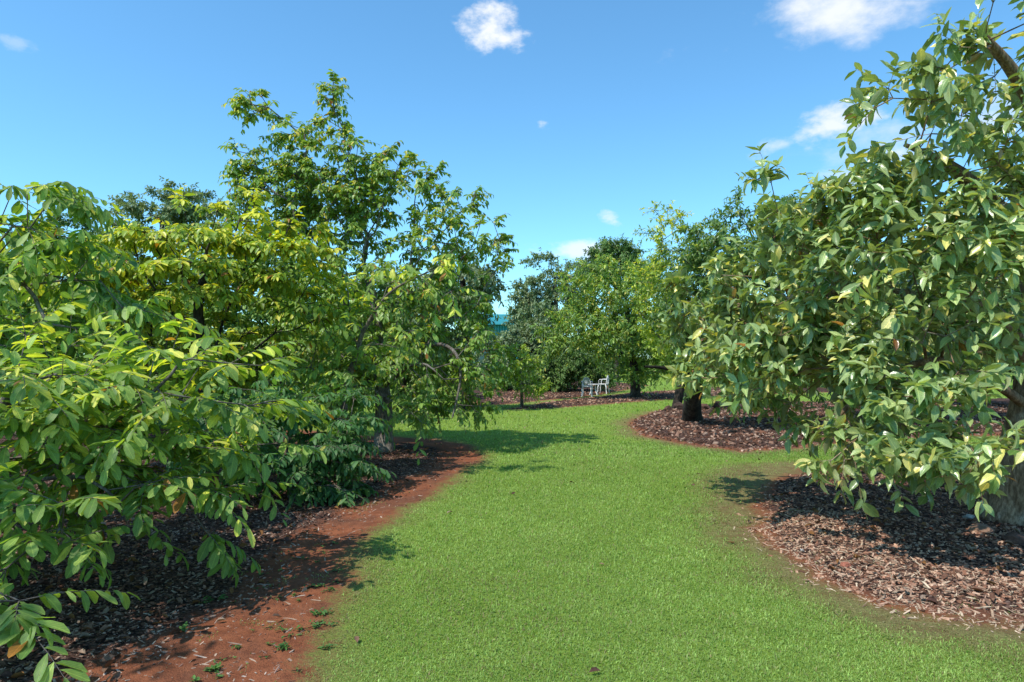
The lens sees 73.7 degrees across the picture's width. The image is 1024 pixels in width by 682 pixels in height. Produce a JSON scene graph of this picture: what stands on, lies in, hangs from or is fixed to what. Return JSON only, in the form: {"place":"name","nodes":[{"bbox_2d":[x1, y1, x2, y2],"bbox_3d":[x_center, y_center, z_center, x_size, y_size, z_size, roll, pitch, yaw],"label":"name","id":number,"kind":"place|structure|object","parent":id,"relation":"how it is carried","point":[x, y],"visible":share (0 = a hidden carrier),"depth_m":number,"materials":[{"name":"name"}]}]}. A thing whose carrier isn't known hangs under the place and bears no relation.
{"place":"outdoors","nodes":[
{"label":"outdoors","id":0,"kind":"place"},
{"bbox_2d":[0,371,1023,681],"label":"lawn","id":1,"kind":"structure","parent":0,"point":[736,487],"depth_m":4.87,"materials":[{"name":"green plant"}]},
{"bbox_2d":[5,212,101,279],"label":"background tree","id":2,"kind":"object","parent":1,"relation":"on","point":[66,222],"visible":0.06,"depth_m":25.57,"materials":[{"name":"green plant"}]},
{"bbox_2d":[93,176,227,291],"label":"background tree","id":3,"kind":"object","parent":1,"relation":"on","point":[136,212],"visible":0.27,"depth_m":29.85,"materials":[{"name":"green plant"}]},
{"bbox_2d":[0,429,482,681],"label":"soil bed","id":4,"kind":"object","parent":1,"relation":"on","point":[186,670],"visible":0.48,"depth_m":4.73,"materials":[{"name":"brown soil"}]},
{"bbox_2d":[0,252,195,410],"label":"background tree","id":5,"kind":"object","parent":4,"relation":"on","point":[25,305],"visible":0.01,"depth_m":14.13,"materials":[{"name":"green plant"}]},
{"bbox_2d":[0,181,236,413],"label":"fruit tree","id":6,"kind":"object","parent":4,"relation":"on","point":[28,272],"visible":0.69,"depth_m":5.79,"materials":[{"name":"green plant"}]},
{"bbox_2d":[0,276,333,681],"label":"fruit tree","id":7,"kind":"object","parent":4,"relation":"on","point":[90,398],"visible":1,"depth_m":4.42,"materials":[{"name":"green plant"}]},
{"bbox_2d":[179,622,187,631],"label":"weed","id":8,"kind":"object","parent":4,"relation":"on","point":[183,627],"visible":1,"depth_m":4.03,"materials":[{"name":"green plant"}]},
{"bbox_2d":[10,185,361,459],"bbox_3d":[-4.547,-0.103,9.152,4.863,4.138,3.303,0,-1,0],"label":"yellow green tree","id":9,"kind":"object","parent":4,"relation":"on","point":[267,282],"visible":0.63,"depth_m":8.93,"materials":[{"name":"green plant"}]},
{"bbox_2d":[188,675,201,681],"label":"weed","id":10,"kind":"object","parent":4,"relation":"on","point":[194,677],"visible":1,"depth_m":3.41,"materials":[{"name":"green plant"}]},
{"bbox_2d":[203,661,221,672],"bbox_3d":[-1.529,1.692,3.523,0.083,0.034,0.099,-1,-2,38],"label":"weed","id":11,"kind":"object","parent":4,"relation":"on","point":[216,666],"visible":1,"depth_m":3.52,"materials":[{"name":"green plant"}]},
{"bbox_2d":[202,594,227,601],"bbox_3d":[-1.977,1.705,4.545,0.166,0.041,0.096,0,-1,-13],"label":"weed","id":12,"kind":"object","parent":4,"relation":"on","point":[221,596],"visible":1,"depth_m":4.55,"materials":[{"name":"green plant"}]},
{"bbox_2d":[213,656,235,662],"bbox_3d":[-1.538,1.700,3.655,0.119,0.016,0.045,1,-2,-28],"label":"weed","id":13,"kind":"object","parent":4,"relation":"on","point":[223,659],"visible":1,"depth_m":3.65,"materials":[{"name":"green plant"}]},
{"bbox_2d":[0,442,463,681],"bbox_3d":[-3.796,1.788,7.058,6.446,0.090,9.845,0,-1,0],"label":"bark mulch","id":14,"kind":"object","parent":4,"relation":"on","point":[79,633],"visible":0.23,"depth_m":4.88,"materials":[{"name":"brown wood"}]},
{"bbox_2d":[0,458,473,681],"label":"straw litter","id":15,"kind":"object","parent":4,"relation":"on","point":[138,672],"visible":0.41,"depth_m":4.31,"materials":[{"name":"plant"}]},
{"bbox_2d":[144,374,396,512],"bbox_3d":[-2.908,1.234,7.964,3.154,1.701,2.331,0,-1,0],"label":"shrub","id":16,"kind":"object","parent":4,"relation":"on","point":[341,450],"visible":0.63,"depth_m":7.72,"materials":[{"name":"green plant"}]},
{"bbox_2d":[271,641,288,649],"bbox_3d":[-1.266,1.680,3.767,0.101,0.041,0.082,-1,-2,38],"label":"weed","id":17,"kind":"object","parent":4,"relation":"on","point":[283,646],"visible":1,"depth_m":3.76,"materials":[{"name":"green plant"}]},
{"bbox_2d":[275,621,337,630],"bbox_3d":[-1.208,1.683,4.023,0.369,0.026,0.096,1,-2,-20],"label":"weed","id":18,"kind":"object","parent":4,"relation":"on","point":[318,624],"visible":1,"depth_m":4.05,"materials":[{"name":"green plant"}]},
{"bbox_2d":[304,583,325,587],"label":"weed","id":19,"kind":"object","parent":4,"relation":"on","point":[319,584],"visible":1,"depth_m":4.74,"materials":[{"name":"green plant"}]},
{"bbox_2d":[309,607,331,614],"bbox_3d":[-1.187,1.682,4.248,0.146,0.038,0.078,1,-2,-19],"label":"weed","id":20,"kind":"object","parent":4,"relation":"on","point":[324,611],"visible":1,"depth_m":4.25,"materials":[{"name":"green plant"}]},
{"bbox_2d":[318,643,336,648],"bbox_3d":[-1.007,1.684,3.756,0.150,0.031,0.066,0,-1,0],"label":"weed","id":21,"kind":"object","parent":4,"relation":"on","point":[326,646],"visible":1,"depth_m":3.76,"materials":[{"name":"green plant"}]},
{"bbox_2d":[188,69,518,452],"bbox_3d":[-2.889,-1.406,12.264,6.043,7.021,3.612,0,-1,0],"label":"fruit tree","id":22,"kind":"object","parent":4,"relation":"on","point":[303,175],"visible":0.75,"depth_m":12.11,"materials":[{"name":"green plant"}]},
{"bbox_2d":[258,257,484,464],"bbox_3d":[-1.995,0.452,9.318,2.672,3.105,2.443,1,-2,-26],"label":"fruit tree","id":23,"kind":"object","parent":4,"relation":"on","point":[344,332],"visible":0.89,"depth_m":9.30,"materials":[{"name":"green plant"}]},
{"bbox_2d":[155,246,413,400],"bbox_3d":[-6.180,-0.180,17.038,7.580,4.687,4.450,0,-1,0],"label":"background tree","id":24,"kind":"object","parent":1,"relation":"on","point":[289,264],"visible":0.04,"depth_m":16.14,"materials":[{"name":"green plant"}]},
{"bbox_2d":[290,326,477,400],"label":"background tree","id":25,"kind":"object","parent":1,"relation":"on","point":[403,381],"visible":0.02,"depth_m":26.29,"materials":[{"name":"green plant"}]},
{"bbox_2d":[376,248,510,410],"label":"background tree","id":26,"kind":"object","parent":1,"relation":"on","point":[490,288],"visible":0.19,"depth_m":20.53,"materials":[{"name":"green plant"}]},
{"bbox_2d":[470,314,523,380],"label":"shed","id":27,"kind":"structure","parent":1,"relation":"on","point":[499,327],"depth_m":48.03,"materials":[{"name":"teal metal"}]},
{"bbox_2d":[475,344,498,380],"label":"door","id":28,"kind":"structure","parent":27,"relation":"in","point":[480,358],"depth_m":47.90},
{"bbox_2d":[19,382,1012,458],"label":"grass","id":29,"kind":"structure","parent":1,"relation":"on","point":[555,424],"depth_m":15.40,"materials":[{"name":"green plant"}]},
{"bbox_2d":[501,274,597,337],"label":"background tree","id":30,"kind":"object","parent":1,"relation":"on","point":[522,297],"visible":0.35,"depth_m":45.35,"materials":[{"name":"green plant"}]},
{"bbox_2d":[471,381,645,405],"bbox_3d":[1.556,2.447,35.436,9.075,0.115,25.368,-1,-2,20],"label":"mulch bed","id":31,"kind":"object","parent":1,"relation":"on","point":[518,401],"visible":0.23,"depth_m":29.16,"materials":[{"name":"brown wood"}]},
{"bbox_2d":[472,296,571,388],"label":"background tree","id":32,"kind":"object","parent":31,"relation":"on","point":[518,336],"visible":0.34,"depth_m":34.17,"materials":[{"name":"green plant"}]},
{"bbox_2d":[472,334,618,392],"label":"background tree","id":33,"kind":"object","parent":31,"relation":"on","point":[572,370],"visible":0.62,"depth_m":31.19,"materials":[{"name":"green plant"}]},
{"bbox_2d":[518,247,593,356],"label":"background tree","id":34,"kind":"object","parent":31,"relation":"on","point":[551,257],"visible":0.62,"depth_m":43.95,"materials":[{"name":"green plant"}]},
{"bbox_2d":[581,377,592,396],"bbox_3d":[3.130,1.913,28.463,0.475,0.832,0.475,0,-1,12],"label":"garden chair","id":35,"kind":"object","parent":31,"relation":"on","point":[586,380],"visible":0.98,"depth_m":28.27,"materials":[{"name":"white paint"}]},
{"bbox_2d":[588,384,599,394],"bbox_3d":[3.557,2.109,29.645,0.540,0.482,0.540,0,-1,0],"label":"garden table","id":36,"kind":"object","parent":31,"relation":"on","point":[595,388],"visible":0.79,"depth_m":29.54,"materials":[{"name":"white paint"}]},
{"bbox_2d":[354,452,763,671],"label":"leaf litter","id":37,"kind":"object","parent":1,"relation":"on","point":[356,638],"visible":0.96,"depth_m":3.87,"materials":[{"name":"plant"}]},
{"bbox_2d":[597,376,609,393],"bbox_3d":[4.077,1.944,30.496,0.475,0.832,0.475,-1,-2,25],"label":"garden chair","id":38,"kind":"object","parent":1,"relation":"on","point":[607,380],"visible":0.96,"depth_m":30.39,"materials":[{"name":"white paint"}]},
{"bbox_2d":[571,233,658,376],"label":"background tree","id":39,"kind":"object","parent":1,"relation":"on","point":[616,250],"visible":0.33,"depth_m":54.08,"materials":[{"name":"green plant"}]},
{"bbox_2d":[582,327,650,373],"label":"background tree","id":40,"kind":"object","parent":1,"relation":"on","point":[608,343],"visible":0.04,"depth_m":69.73,"materials":[{"name":"green plant"}]},
{"bbox_2d":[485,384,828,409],"bbox_3d":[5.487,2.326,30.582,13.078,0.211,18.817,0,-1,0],"label":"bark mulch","id":41,"kind":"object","parent":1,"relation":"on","point":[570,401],"visible":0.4,"depth_m":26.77,"materials":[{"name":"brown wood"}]},
{"bbox_2d":[491,342,552,408],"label":"young tree","id":42,"kind":"object","parent":41,"relation":"on","point":[516,368],"visible":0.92,"depth_m":21.33,"materials":[{"name":"green plant"}]},
{"bbox_2d":[529,251,692,397],"bbox_3d":[4.093,-0.529,26.792,6.849,5.901,4.944,0,-1,0],"label":"round tree","id":43,"kind":"object","parent":41,"relation":"on","point":[613,303],"visible":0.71,"depth_m":26.25,"materials":[{"name":"green plant"}]},
{"bbox_2d":[619,311,778,370],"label":"background tree","id":44,"kind":"object","parent":1,"relation":"on","point":[636,338],"visible":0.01,"depth_m":59.96,"materials":[{"name":"green plant"}]},
{"bbox_2d":[630,398,1009,451],"bbox_3d":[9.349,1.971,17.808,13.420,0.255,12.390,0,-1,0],"label":"bark mulch","id":45,"kind":"object","parent":1,"relation":"on","point":[670,428],"visible":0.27,"depth_m":14.82,"materials":[{"name":"brown wood"}]},
{"bbox_2d":[663,405,672,410],"bbox_3d":[4.365,1.902,19.129,0.282,0.236,0.240,0,-1,-16],"label":"soil clod","id":46,"kind":"object","parent":45,"relation":"on","point":[668,408],"visible":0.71,"depth_m":19.04,"materials":[{"name":"brown soil"}]},
{"bbox_2d":[673,402,682,409],"bbox_3d":[4.846,1.923,19.707,0.391,0.314,0.273,22,11,34],"label":"soil clod","id":47,"kind":"object","parent":45,"relation":"on","point":[678,405],"visible":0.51,"depth_m":19.62,"materials":[{"name":"soil"}]},
{"bbox_2d":[624,200,732,408],"bbox_3d":[5.334,-1.015,20.395,3.808,6.488,2.897,0,-1,0],"label":"yellowing tree","id":48,"kind":"object","parent":45,"relation":"on","point":[679,392],"visible":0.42,"depth_m":20.43,"materials":[{"name":"green plant"}]},
{"bbox_2d":[701,404,709,408],"bbox_3d":[5.645,1.941,20.027,0.278,0.236,0.320,11,6,-20],"label":"soil clod","id":49,"kind":"object","parent":45,"relation":"on","point":[705,406],"visible":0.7,"depth_m":19.91,"materials":[{"name":"brown soil"}]},
{"bbox_2d":[705,408,716,413],"bbox_3d":[5.176,1.862,17.782,0.249,0.222,0.238,-1,-2,44],"label":"soil clod","id":50,"kind":"object","parent":45,"relation":"on","point":[709,411],"visible":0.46,"depth_m":17.72,"materials":[{"name":"soil"}]},
{"bbox_2d":[712,401,719,407],"bbox_3d":[6.227,1.952,20.661,0.366,0.287,0.279,10,-1,0],"label":"soil clod","id":51,"kind":"object","parent":45,"relation":"on","point":[716,404],"visible":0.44,"depth_m":20.54,"materials":[{"name":"black soil"}]},
{"bbox_2d":[640,185,931,423],"bbox_3d":[6.099,-0.504,14.652,6.608,5.458,4.087,0,-1,0],"label":"fruit tree","id":52,"kind":"object","parent":45,"relation":"on","point":[692,407],"visible":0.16,"depth_m":14.48,"materials":[{"name":"green plant"}]},
{"bbox_2d":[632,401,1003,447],"bbox_3d":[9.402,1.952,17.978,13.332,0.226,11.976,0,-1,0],"label":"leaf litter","id":53,"kind":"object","parent":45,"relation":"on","point":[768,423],"visible":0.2,"depth_m":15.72,"materials":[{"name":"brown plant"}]},
{"bbox_2d":[850,235,1019,370],"bbox_3d":[10.245,-0.469,17.110,6.250,5.125,4.545,0,-1,0],"label":"background tree","id":54,"kind":"object","parent":45,"relation":"on","point":[890,346],"depth_m":16.49,"materials":[{"name":"green plant"}]},
{"bbox_2d":[918,310,1013,387],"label":"background tree","id":55,"kind":"object","parent":45,"relation":"on","point":[1012,376],"visible":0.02,"depth_m":21.46,"materials":[{"name":"green plant"}]},
{"bbox_2d":[736,468,1023,632],"bbox_3d":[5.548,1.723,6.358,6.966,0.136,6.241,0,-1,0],"label":"bark mulch","id":56,"kind":"object","parent":1,"relation":"on","point":[933,585],"visible":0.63,"depth_m":5.63,"materials":[{"name":"brown wood"}]},
{"bbox_2d":[653,0,1023,525],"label":"fruit tree","id":57,"kind":"object","parent":56,"relation":"on","point":[930,309],"visible":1,"depth_m":5.79,"materials":[{"name":"green plant"}]},
{"bbox_2d":[840,562,851,566],"bbox_3d":[2.514,1.689,5.146,0.083,0.052,0.057,0,-1,-13],"label":"chunk","id":58,"kind":"object","parent":56,"relation":"on","point":[845,564],"visible":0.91,"depth_m":5.12,"materials":[{"name":"brown wood"}]},
{"bbox_2d":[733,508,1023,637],"bbox_3d":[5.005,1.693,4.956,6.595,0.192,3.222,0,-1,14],"label":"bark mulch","id":59,"kind":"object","parent":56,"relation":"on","point":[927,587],"visible":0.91,"depth_m":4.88,"materials":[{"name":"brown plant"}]},
{"bbox_2d":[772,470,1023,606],"bbox_3d":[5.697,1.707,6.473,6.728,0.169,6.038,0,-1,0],"label":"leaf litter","id":60,"kind":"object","parent":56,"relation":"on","point":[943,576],"visible":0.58,"depth_m":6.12,"materials":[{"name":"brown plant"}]},
{"bbox_2d":[924,538,935,542],"bbox_3d":[3.569,1.704,5.826,0.067,0.035,0.102,0,-1,-10],"label":"bark chunk","id":61,"kind":"object","parent":56,"relation":"on","point":[929,540],"visible":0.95,"depth_m":5.80,"materials":[{"name":"brown wood"}]},
{"bbox_2d":[962,514,974,518],"bbox_3d":[4.456,1.722,6.668,0.078,0.064,0.114,0,-8,-29],"label":"rock","id":62,"kind":"object","parent":56,"relation":"on","point":[968,516],"visible":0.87,"depth_m":6.64,"materials":[{"name":"stone"}]},
{"bbox_2d":[968,524,994,533],"bbox_3d":[4.230,1.705,6.155,0.210,0.093,0.257,-4,3,22],"label":"rock","id":63,"kind":"object","parent":56,"relation":"on","point":[977,528],"visible":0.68,"depth_m":6.12,"materials":[{"name":"grey stone"}]},
{"bbox_2d":[1002,532,1023,545],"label":"rock","id":64,"kind":"object","parent":56,"relation":"on","point":[1015,538],"visible":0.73,"depth_m":5.79,"materials":[{"name":"grey stone"}]},
{"bbox_2d":[0,0,1023,356],"label":"sky","id":65,"kind":"structure","parent":0,"point":[576,116],"materials":[{"name":"blue"}]}
]}

